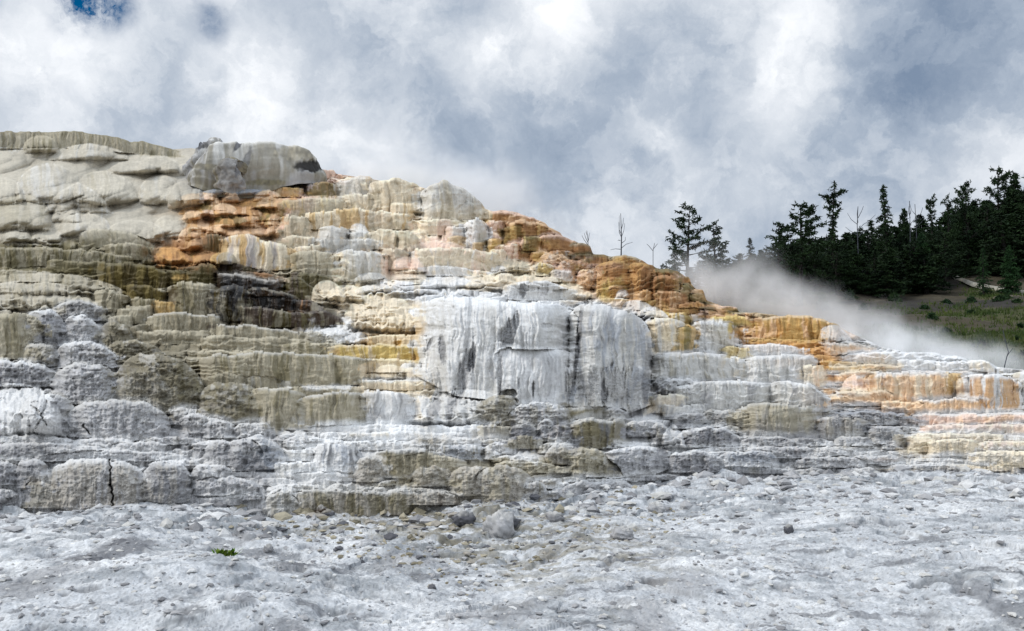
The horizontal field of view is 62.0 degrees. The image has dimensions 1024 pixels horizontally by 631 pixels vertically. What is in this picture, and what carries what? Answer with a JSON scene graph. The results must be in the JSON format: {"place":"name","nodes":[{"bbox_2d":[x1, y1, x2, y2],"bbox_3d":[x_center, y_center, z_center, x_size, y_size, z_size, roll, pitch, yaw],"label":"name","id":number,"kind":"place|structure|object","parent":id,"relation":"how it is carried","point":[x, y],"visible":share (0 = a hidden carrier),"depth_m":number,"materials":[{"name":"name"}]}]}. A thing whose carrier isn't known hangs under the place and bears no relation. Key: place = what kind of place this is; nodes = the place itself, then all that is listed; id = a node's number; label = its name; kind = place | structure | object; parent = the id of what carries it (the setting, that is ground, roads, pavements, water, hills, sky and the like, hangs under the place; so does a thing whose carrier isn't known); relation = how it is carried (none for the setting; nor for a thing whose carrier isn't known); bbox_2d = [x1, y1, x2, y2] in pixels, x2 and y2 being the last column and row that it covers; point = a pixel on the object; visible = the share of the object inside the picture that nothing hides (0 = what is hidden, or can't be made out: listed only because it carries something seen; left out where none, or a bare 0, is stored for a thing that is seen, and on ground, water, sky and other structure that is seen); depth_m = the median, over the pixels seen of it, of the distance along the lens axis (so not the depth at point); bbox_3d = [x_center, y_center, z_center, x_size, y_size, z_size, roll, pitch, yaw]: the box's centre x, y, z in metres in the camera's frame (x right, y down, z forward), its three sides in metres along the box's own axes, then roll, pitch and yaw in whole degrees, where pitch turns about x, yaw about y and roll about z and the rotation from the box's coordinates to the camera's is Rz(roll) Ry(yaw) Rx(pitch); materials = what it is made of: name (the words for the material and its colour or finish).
{"place":"outdoors","nodes":[
{"label":"outdoors","id":0,"kind":"place"},
{"bbox_2d":[0,461,1023,630],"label":"white crust ground","id":1,"kind":"structure","parent":0,"point":[225,615],"depth_m":10.74,"materials":[{"name":"stone"}]},
{"bbox_2d":[144,461,192,503],"bbox_3d":[-6.359,3.050,15.753,0.825,0.731,1.347,1,-4,-24],"label":"travertine boulder","id":2,"kind":"object","parent":1,"relation":"on","point":[166,483],"visible":1,"depth_m":15.26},
{"bbox_2d":[448,466,487,495],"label":"travertine boulder","id":3,"kind":"object","parent":1,"relation":"on","point":[461,480],"visible":1,"depth_m":15.40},
{"bbox_2d":[481,509,513,537],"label":"loose stone","id":4,"kind":"object","parent":1,"relation":"on","point":[499,523],"visible":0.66,"depth_m":13.26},
{"bbox_2d":[472,464,532,501],"bbox_3d":[-0.148,3.089,15.819,0.928,0.661,1.295,-1,-4,14],"label":"travertine boulder","id":5,"kind":"object","parent":1,"relation":"on","point":[506,483],"visible":0.97,"depth_m":15.46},
{"bbox_2d":[0,461,1023,630],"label":"pebbles","id":6,"kind":"object","parent":1,"relation":"on","point":[419,515],"visible":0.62,"depth_m":13.41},
{"bbox_2d":[603,446,671,481],"bbox_3d":[2.587,3.148,18.188,2.537,0.730,0.868,3,-5,-42],"label":"travertine boulder","id":7,"kind":"object","parent":1,"relation":"on","point":[636,463],"visible":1,"depth_m":17.88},
{"bbox_2d":[0,135,1023,517],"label":"terrace hill","id":8,"kind":"structure","parent":0,"point":[160,213],"depth_m":22.11,"materials":[{"name":"stone"}]},
{"bbox_2d":[0,312,42,358],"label":"travertine ledge","id":9,"kind":"object","parent":8,"relation":"on","point":[19,332],"visible":1,"depth_m":21.15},
{"bbox_2d":[0,383,62,436],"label":"travertine mound","id":10,"kind":"object","parent":8,"relation":"on","point":[27,409],"visible":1,"depth_m":16.88,"materials":[{"name":"stone"}]},
{"bbox_2d":[0,280,94,312],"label":"travertine ledge","id":11,"kind":"object","parent":8,"relation":"on","point":[24,296],"visible":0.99,"depth_m":24.98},
{"bbox_2d":[29,309,66,347],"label":"travertine boulder","id":12,"kind":"object","parent":8,"relation":"on","point":[54,327],"visible":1,"depth_m":22.01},
{"bbox_2d":[18,162,79,204],"bbox_3d":[-19.410,-5.615,35.546,2.328,2.820,6.011,1,-4,-22],"label":"travertine mound","id":13,"kind":"object","parent":8,"relation":"on","point":[46,183],"visible":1,"depth_m":35.07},
{"bbox_2d":[0,246,132,267],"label":"travertine ledge","id":14,"kind":"object","parent":8,"relation":"on","point":[22,257],"visible":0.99,"depth_m":28.15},
{"bbox_2d":[47,182,110,213],"bbox_3d":[-17.538,-4.754,34.038,3.903,2.078,2.269,-3,-4,39],"label":"travertine mound","id":15,"kind":"object","parent":8,"relation":"on","point":[76,197],"visible":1,"depth_m":33.06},
{"bbox_2d":[53,300,107,320],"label":"travertine boulder","id":16,"kind":"object","parent":8,"relation":"on","point":[67,309],"visible":0.99,"depth_m":23.76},
{"bbox_2d":[59,212,109,236],"bbox_3d":[-15.858,-3.404,31.643,1.697,1.396,3.327,2,-4,-28],"label":"travertine mound","id":17,"kind":"object","parent":8,"relation":"on","point":[74,225],"visible":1,"depth_m":31.12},
{"bbox_2d":[51,362,118,403],"bbox_3d":[-9.542,1.496,19.022,1.396,0.943,4.382,2,-4,-25],"label":"travertine boulder","id":18,"kind":"object","parent":8,"relation":"on","point":[77,383],"visible":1,"depth_m":18.66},
{"bbox_2d":[56,341,118,367],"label":"travertine ledge","id":19,"kind":"object","parent":8,"relation":"on","point":[86,352],"visible":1,"depth_m":20.61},
{"bbox_2d":[64,314,100,343],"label":"travertine boulder","id":20,"kind":"object","parent":19,"relation":"on","point":[82,327],"visible":0.99,"depth_m":22.09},
{"bbox_2d":[48,143,128,160],"bbox_3d":[-19.472,-7.535,39.315,3.350,1.260,2.382,0,-3,0],"label":"travertine mound","id":21,"kind":"object","parent":8,"relation":"on","point":[88,151],"visible":1,"depth_m":39.03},
{"bbox_2d":[0,131,180,156],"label":"travertine ledge","id":22,"kind":"object","parent":8,"relation":"on","point":[12,139],"visible":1,"depth_m":40.13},
{"bbox_2d":[45,457,147,509],"bbox_3d":[-7.591,3.113,15.550,2.149,1.039,1.438,0,-3,0],"label":"travertine boulder","id":23,"kind":"object","parent":8,"relation":"on","point":[81,484],"visible":0.91,"depth_m":15.09,"materials":[{"name":"stone"}]},
{"bbox_2d":[77,170,138,206],"bbox_3d":[-17.156,-5.471,36.091,2.072,2.422,5.310,3,-4,-41],"label":"travertine mound","id":24,"kind":"object","parent":8,"relation":"on","point":[113,188],"visible":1,"depth_m":35.06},
{"bbox_2d":[65,399,170,440],"bbox_3d":[-8.144,2.130,17.685,2.019,0.812,2.637,1,-4,-19],"label":"travertine ledge","id":25,"kind":"object","parent":8,"relation":"on","point":[143,420],"visible":1,"depth_m":16.94,"materials":[{"name":"stone"}]},
{"bbox_2d":[127,284,168,303],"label":"travertine ledge","id":26,"kind":"object","parent":8,"relation":"on","point":[143,294],"visible":1,"depth_m":25.54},
{"bbox_2d":[97,261,186,289],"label":"travertine ledge","id":27,"kind":"object","parent":26,"relation":"on","point":[123,275],"visible":1,"depth_m":26.77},
{"bbox_2d":[116,352,204,413],"bbox_3d":[-8.078,1.503,19.628,1.871,1.378,4.617,1,-4,-24],"label":"travertine boulder","id":28,"kind":"object","parent":8,"relation":"on","point":[167,384],"visible":1,"depth_m":18.39,"materials":[{"name":"stone"}]},
{"bbox_2d":[155,246,193,264],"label":"travertine mound","id":29,"kind":"object","parent":8,"relation":"on","point":[168,255],"visible":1,"depth_m":29.27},
{"bbox_2d":[147,311,222,333],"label":"travertine ledge","id":30,"kind":"object","parent":8,"relation":"on","point":[181,321],"visible":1,"depth_m":23.22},
{"bbox_2d":[167,281,217,315],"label":"travertine ledge","id":31,"kind":"object","parent":8,"relation":"on","point":[190,297],"visible":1,"depth_m":24.57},
{"bbox_2d":[195,196,241,215],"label":"travertine mound","id":32,"kind":"object","parent":8,"relation":"on","point":[216,206],"visible":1,"depth_m":33.60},
{"bbox_2d":[200,381,254,424],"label":"travertine ledge","id":33,"kind":"object","parent":8,"relation":"on","point":[230,402],"visible":1,"depth_m":17.72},
{"bbox_2d":[209,283,250,321],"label":"travertine ledge","id":34,"kind":"object","parent":8,"relation":"on","point":[226,302],"visible":1,"depth_m":24.27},
{"bbox_2d":[225,438,264,470],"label":"travertine boulder","id":35,"kind":"object","parent":8,"relation":"on","point":[244,454],"visible":1,"depth_m":15.89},
{"bbox_2d":[217,273,284,291],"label":"travertine ledge","id":36,"kind":"object","parent":8,"relation":"on","point":[247,282],"visible":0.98,"depth_m":26.25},
{"bbox_2d":[232,205,269,227],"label":"travertine mound","id":37,"kind":"object","parent":8,"relation":"on","point":[249,216],"visible":1,"depth_m":32.55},
{"bbox_2d":[182,137,326,197],"bbox_3d":[-11.423,-5.932,39.340,6.359,3.536,10.321,0,-3,0],"label":"rock outcrop","id":38,"kind":"object","parent":8,"relation":"on","point":[220,164],"visible":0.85,"depth_m":36.16,"materials":[{"name":"stone"}]},
{"bbox_2d":[222,234,297,271],"bbox_3d":[-8.793,-2.209,29.751,2.532,1.770,4.170,1,-4,-19],"label":"travertine ledge","id":39,"kind":"object","parent":8,"relation":"on","point":[245,252],"visible":1,"depth_m":28.62,"materials":[{"name":"stone"}]},
{"bbox_2d":[216,324,304,338],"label":"travertine ledge","id":40,"kind":"object","parent":8,"relation":"on","point":[250,330],"visible":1,"depth_m":22.63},
{"bbox_2d":[247,434,285,469],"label":"travertine boulder","id":41,"kind":"object","parent":8,"relation":"on","point":[273,452],"visible":0.99,"depth_m":15.96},
{"bbox_2d":[240,305,315,327],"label":"travertine ledge","id":42,"kind":"object","parent":8,"relation":"on","point":[260,316],"visible":0.99,"depth_m":23.94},
{"bbox_2d":[251,387,305,430],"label":"travertine ledge","id":43,"kind":"object","parent":8,"relation":"on","point":[276,408],"visible":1,"depth_m":17.57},
{"bbox_2d":[200,350,365,389],"bbox_3d":[-5.663,1.300,20.780,4.450,0.959,3.123,0,-3,0],"label":"travertine ledge","id":44,"kind":"object","parent":8,"relation":"on","point":[294,370],"visible":0.99,"depth_m":19.76,"materials":[{"name":"stone"}]},
{"bbox_2d":[279,214,310,237],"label":"travertine ledge","id":45,"kind":"object","parent":8,"relation":"on","point":[293,226],"visible":1,"depth_m":32.07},
{"bbox_2d":[290,250,335,278],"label":"travertine ledge","id":46,"kind":"object","parent":8,"relation":"on","point":[318,262],"visible":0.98,"depth_m":28.29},
{"bbox_2d":[317,225,349,254],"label":"travertine ledge","id":47,"kind":"object","parent":46,"relation":"on","point":[333,239],"visible":0.99,"depth_m":30.87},
{"bbox_2d":[297,390,366,430],"bbox_3d":[-3.914,2.011,18.442,1.404,0.816,2.240,1,-3,-13],"label":"travertine ledge","id":48,"kind":"object","parent":8,"relation":"on","point":[341,407],"visible":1,"depth_m":17.50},
{"bbox_2d":[313,442,356,473],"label":"travertine ledge","id":49,"kind":"object","parent":8,"relation":"on","point":[330,457],"visible":1,"depth_m":15.74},
{"bbox_2d":[314,324,368,344],"bbox_3d":[-4.605,0.506,23.152,1.436,0.647,3.005,1,-3,-9],"label":"travertine mound","id":50,"kind":"object","parent":8,"relation":"on","point":[346,334],"visible":1,"depth_m":23.01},
{"bbox_2d":[292,489,412,516],"bbox_3d":[-2.827,3.344,15.198,2.175,0.524,0.597,0,-3,0],"label":"travertine ledge","id":51,"kind":"object","parent":8,"relation":"on","point":[369,503],"visible":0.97,"depth_m":15.02,"materials":[{"name":"stone"}]},
{"bbox_2d":[305,207,409,230],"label":"travertine ledge","id":52,"kind":"object","parent":8,"relation":"on","point":[356,219],"visible":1,"depth_m":33.33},
{"bbox_2d":[369,178,418,212],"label":"travertine ledge","id":53,"kind":"object","parent":52,"relation":"on","point":[396,195],"visible":1,"depth_m":35.44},
{"bbox_2d":[335,249,388,281],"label":"travertine ledge","id":54,"kind":"object","parent":8,"relation":"on","point":[351,265],"visible":1,"depth_m":28.38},
{"bbox_2d":[353,455,384,481],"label":"travertine boulder","id":55,"kind":"object","parent":8,"relation":"on","point":[367,468],"visible":1,"depth_m":15.51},
{"bbox_2d":[327,343,417,359],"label":"travertine ledge","id":56,"kind":"object","parent":8,"relation":"on","point":[390,351],"visible":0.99,"depth_m":21.62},
{"bbox_2d":[343,293,416,333],"bbox_3d":[-3.880,-0.130,24.998,2.126,1.440,4.622,0,-3,-8],"label":"travertine mound","id":57,"kind":"object","parent":8,"relation":"on","point":[381,313],"visible":1,"depth_m":24.34,"materials":[{"name":"stone"}]},
{"bbox_2d":[362,389,413,424],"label":"travertine ledge","id":58,"kind":"object","parent":8,"relation":"on","point":[387,407],"visible":1,"depth_m":17.73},
{"bbox_2d":[377,448,441,477],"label":"travertine ledge","id":59,"kind":"object","parent":8,"relation":"on","point":[393,462],"visible":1,"depth_m":15.62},
{"bbox_2d":[421,180,485,223],"bbox_3d":[-2.527,-4.931,36.278,2.837,2.943,6.557,0,-3,0],"label":"travertine ledge","id":60,"kind":"object","parent":8,"relation":"on","point":[445,201],"visible":1,"depth_m":35.05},
{"bbox_2d":[412,247,499,272],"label":"travertine ledge","id":61,"kind":"object","parent":8,"relation":"on","point":[450,260],"visible":1,"depth_m":29.88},
{"bbox_2d":[421,389,496,426],"bbox_3d":[-1.119,2.013,18.618,1.578,0.764,2.690,0,-3,0],"label":"travertine mound","id":62,"kind":"object","parent":8,"relation":"on","point":[456,408],"visible":1,"depth_m":18.21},
{"bbox_2d":[464,217,487,249],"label":"travertine ledge","id":63,"kind":"object","parent":8,"relation":"on","point":[476,233],"visible":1,"depth_m":32.92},
{"bbox_2d":[416,295,571,393],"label":"travertine cliff","id":64,"kind":"structure","parent":8,"relation":"on","point":[461,342],"depth_m":19.94,"materials":[{"name":"stone"}]},
{"bbox_2d":[477,395,517,425],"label":"travertine boulder","id":65,"kind":"object","parent":8,"relation":"on","point":[495,410],"visible":1,"depth_m":18.10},
{"bbox_2d":[495,347,570,406],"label":"travertine cliff","id":66,"kind":"structure","parent":8,"relation":"on","point":[525,376],"depth_m":19.51,"materials":[{"name":"stone"}]},
{"bbox_2d":[506,219,561,244],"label":"travertine ledge","id":67,"kind":"object","parent":8,"relation":"on","point":[522,232],"visible":1,"depth_m":34.05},
{"bbox_2d":[502,281,570,300],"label":"travertine ledge","id":68,"kind":"object","parent":8,"relation":"on","point":[539,290],"visible":1,"depth_m":28.41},
{"bbox_2d":[506,401,570,430],"bbox_3d":[0.611,2.185,18.806,1.463,0.589,2.600,0,-3,0],"label":"travertine boulder","id":69,"kind":"object","parent":8,"relation":"on","point":[542,416],"visible":1,"depth_m":18.16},
{"bbox_2d":[538,234,579,254],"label":"travertine ledge","id":70,"kind":"object","parent":8,"relation":"on","point":[554,244],"visible":1,"depth_m":33.86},
{"bbox_2d":[548,479,638,499],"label":"rock","id":71,"kind":"object","parent":8,"relation":"on","point":[577,487],"visible":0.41,"depth_m":16.56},
{"bbox_2d":[566,447,622,476],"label":"travertine boulder","id":72,"kind":"object","parent":8,"relation":"on","point":[588,462],"visible":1,"depth_m":17.05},
{"bbox_2d":[569,417,625,448],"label":"travertine ledge","id":73,"kind":"object","parent":8,"relation":"on","point":[589,432],"visible":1,"depth_m":18.25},
{"bbox_2d":[569,304,651,415],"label":"travertine cliff","id":74,"kind":"structure","parent":8,"relation":"on","point":[610,356],"depth_m":20.33,"materials":[{"name":"stone"}]},
{"bbox_2d":[596,259,629,299],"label":"travertine ledge","id":75,"kind":"object","parent":8,"relation":"on","point":[612,282],"visible":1,"depth_m":30.45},
{"bbox_2d":[628,262,655,302],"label":"travertine ledge","id":76,"kind":"object","parent":8,"relation":"on","point":[640,280],"visible":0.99,"depth_m":30.33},
{"bbox_2d":[645,318,685,355],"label":"travertine ledge","id":77,"kind":"object","parent":8,"relation":"on","point":[664,332],"visible":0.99,"depth_m":25.29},
{"bbox_2d":[651,352,732,383],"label":"travertine ledge","id":78,"kind":"object","parent":8,"relation":"on","point":[697,366],"visible":0.99,"depth_m":23.42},
{"bbox_2d":[667,449,724,472],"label":"travertine boulder","id":79,"kind":"object","parent":8,"relation":"on","point":[695,460],"visible":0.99,"depth_m":18.64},
{"bbox_2d":[679,301,736,318],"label":"travertine ledge","id":80,"kind":"object","parent":8,"relation":"on","point":[696,309],"visible":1,"depth_m":30.23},
{"bbox_2d":[679,426,737,447],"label":"travertine boulder","id":81,"kind":"object","parent":8,"relation":"on","point":[707,436],"visible":1,"depth_m":19.54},
{"bbox_2d":[690,320,738,354],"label":"travertine ledge","id":82,"kind":"object","parent":8,"relation":"on","point":[714,337],"visible":1,"depth_m":26.80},
{"bbox_2d":[674,379,771,410],"bbox_3d":[5.719,2.095,22.786,2.326,0.803,4.172,-1,-4,22],"label":"travertine ledge","id":83,"kind":"object","parent":8,"relation":"on","point":[727,394],"visible":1,"depth_m":21.75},
{"bbox_2d":[738,343,801,357],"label":"travertine ledge","id":84,"kind":"object","parent":8,"relation":"on","point":[753,350],"visible":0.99,"depth_m":27.13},
{"bbox_2d":[737,402,821,438],"bbox_3d":[6.683,2.580,21.121,2.134,0.885,2.749,-1,-4,15],"label":"travertine ledge","id":85,"kind":"object","parent":8,"relation":"on","point":[767,419],"visible":1,"depth_m":20.54,"materials":[{"name":"stone"}]},
{"bbox_2d":[743,354,818,384],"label":"travertine ledge","id":86,"kind":"object","parent":8,"relation":"on","point":[798,368],"visible":0.99,"depth_m":24.37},
{"bbox_2d":[755,315,839,339],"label":"travertine ledge","id":87,"kind":"object","parent":8,"relation":"on","point":[804,327],"visible":1,"depth_m":28.92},
{"bbox_2d":[770,380,830,415],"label":"travertine ledge","id":88,"kind":"object","parent":8,"relation":"on","point":[796,393],"visible":1,"depth_m":22.11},
{"bbox_2d":[816,416,865,439],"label":"travertine ledge","id":89,"kind":"object","parent":8,"relation":"on","point":[834,428],"visible":1,"depth_m":20.81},
{"bbox_2d":[823,364,908,375],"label":"travertine ledge","id":90,"kind":"object","parent":8,"relation":"on","point":[831,370],"visible":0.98,"depth_m":26.33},
{"bbox_2d":[831,410,920,428],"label":"travertine ledge","id":91,"kind":"object","parent":8,"relation":"on","point":[873,418],"visible":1,"depth_m":21.76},
{"bbox_2d":[865,371,952,401],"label":"travertine ledge","id":92,"kind":"object","parent":8,"relation":"on","point":[906,386],"visible":1,"depth_m":23.89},
{"bbox_2d":[917,397,983,414],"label":"travertine ledge","id":93,"kind":"object","parent":8,"relation":"on","point":[957,405],"visible":1,"depth_m":23.12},
{"bbox_2d":[927,437,977,458],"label":"travertine ledge","id":94,"kind":"object","parent":8,"relation":"on","point":[960,448],"visible":1,"depth_m":20.28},
{"bbox_2d":[913,412,1023,426],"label":"travertine ledge","id":95,"kind":"object","parent":8,"relation":"on","point":[926,419],"visible":1,"depth_m":22.18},
{"bbox_2d":[957,374,1022,413],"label":"travertine ledge","id":96,"kind":"object","parent":8,"relation":"on","point":[998,393],"visible":1,"depth_m":23.34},
{"bbox_2d":[0,0,1023,287],"label":"sky","id":97,"kind":"structure","parent":0,"point":[570,116],"materials":[{"name":"grey"}]},
{"bbox_2d":[702,274,1023,369],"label":"hillside","id":98,"kind":"structure","parent":0,"point":[847,311],"depth_m":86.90,"materials":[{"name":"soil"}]},
{"bbox_2d":[660,201,713,276],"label":"conifer tree","id":99,"kind":"object","parent":98,"relation":"on","point":[686,242],"visible":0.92,"depth_m":96.23,"materials":[{"name":"green plant"}]},
{"bbox_2d":[694,219,730,303],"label":"conifer tree","id":100,"kind":"object","parent":98,"relation":"on","point":[715,243],"visible":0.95,"depth_m":96.18,"materials":[{"name":"green plant"}]},
{"bbox_2d":[716,267,758,299],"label":"conifer tree","id":101,"kind":"object","parent":98,"relation":"on","point":[739,276],"visible":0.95,"depth_m":99.07,"materials":[{"name":"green plant"}]},
{"bbox_2d":[761,200,832,301],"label":"conifer tree","id":102,"kind":"object","parent":98,"relation":"on","point":[803,255],"visible":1,"depth_m":99.82,"materials":[{"name":"green plant"}]},
{"bbox_2d":[818,181,858,267],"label":"conifer tree","id":103,"kind":"object","parent":98,"relation":"on","point":[831,241],"visible":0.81,"depth_m":108.55,"materials":[{"name":"green plant"}]},
{"bbox_2d":[835,249,881,293],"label":"conifer tree","id":104,"kind":"object","parent":98,"relation":"on","point":[856,285],"visible":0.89,"depth_m":102.84,"materials":[{"name":"green plant"}]},
{"bbox_2d":[869,185,899,272],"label":"conifer tree","id":105,"kind":"object","parent":98,"relation":"on","point":[886,234],"visible":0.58,"depth_m":112.73,"materials":[{"name":"green plant"}]},
{"bbox_2d":[860,248,912,297],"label":"conifer tree","id":106,"kind":"object","parent":98,"relation":"on","point":[886,278],"visible":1,"depth_m":101.11,"materials":[{"name":"green plant"}]},
{"bbox_2d":[901,246,955,293],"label":"conifer tree","id":107,"kind":"object","parent":98,"relation":"on","point":[926,277],"visible":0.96,"depth_m":102.64,"materials":[{"name":"green plant"}]},
{"bbox_2d":[928,232,968,286],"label":"conifer tree","id":108,"kind":"object","parent":98,"relation":"on","point":[951,248],"visible":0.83,"depth_m":106.27,"materials":[{"name":"green plant"}]},
{"bbox_2d":[939,180,993,275],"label":"conifer tree","id":109,"kind":"object","parent":98,"relation":"on","point":[963,192],"visible":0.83,"depth_m":118.60,"materials":[{"name":"green plant"}]},
{"bbox_2d":[970,214,1023,275],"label":"conifer tree","id":110,"kind":"object","parent":98,"relation":"on","point":[1001,225],"visible":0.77,"depth_m":109.71,"materials":[{"name":"green plant"}]},
{"bbox_2d":[975,166,1019,229],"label":"conifer tree","id":111,"kind":"object","parent":98,"relation":"on","point":[997,195],"visible":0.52,"depth_m":122.65,"materials":[{"name":"green plant"}]},
{"bbox_2d":[996,245,1022,293],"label":"conifer tree","id":112,"kind":"object","parent":98,"relation":"on","point":[1010,274],"visible":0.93,"depth_m":97.17,"materials":[{"name":"green plant"}]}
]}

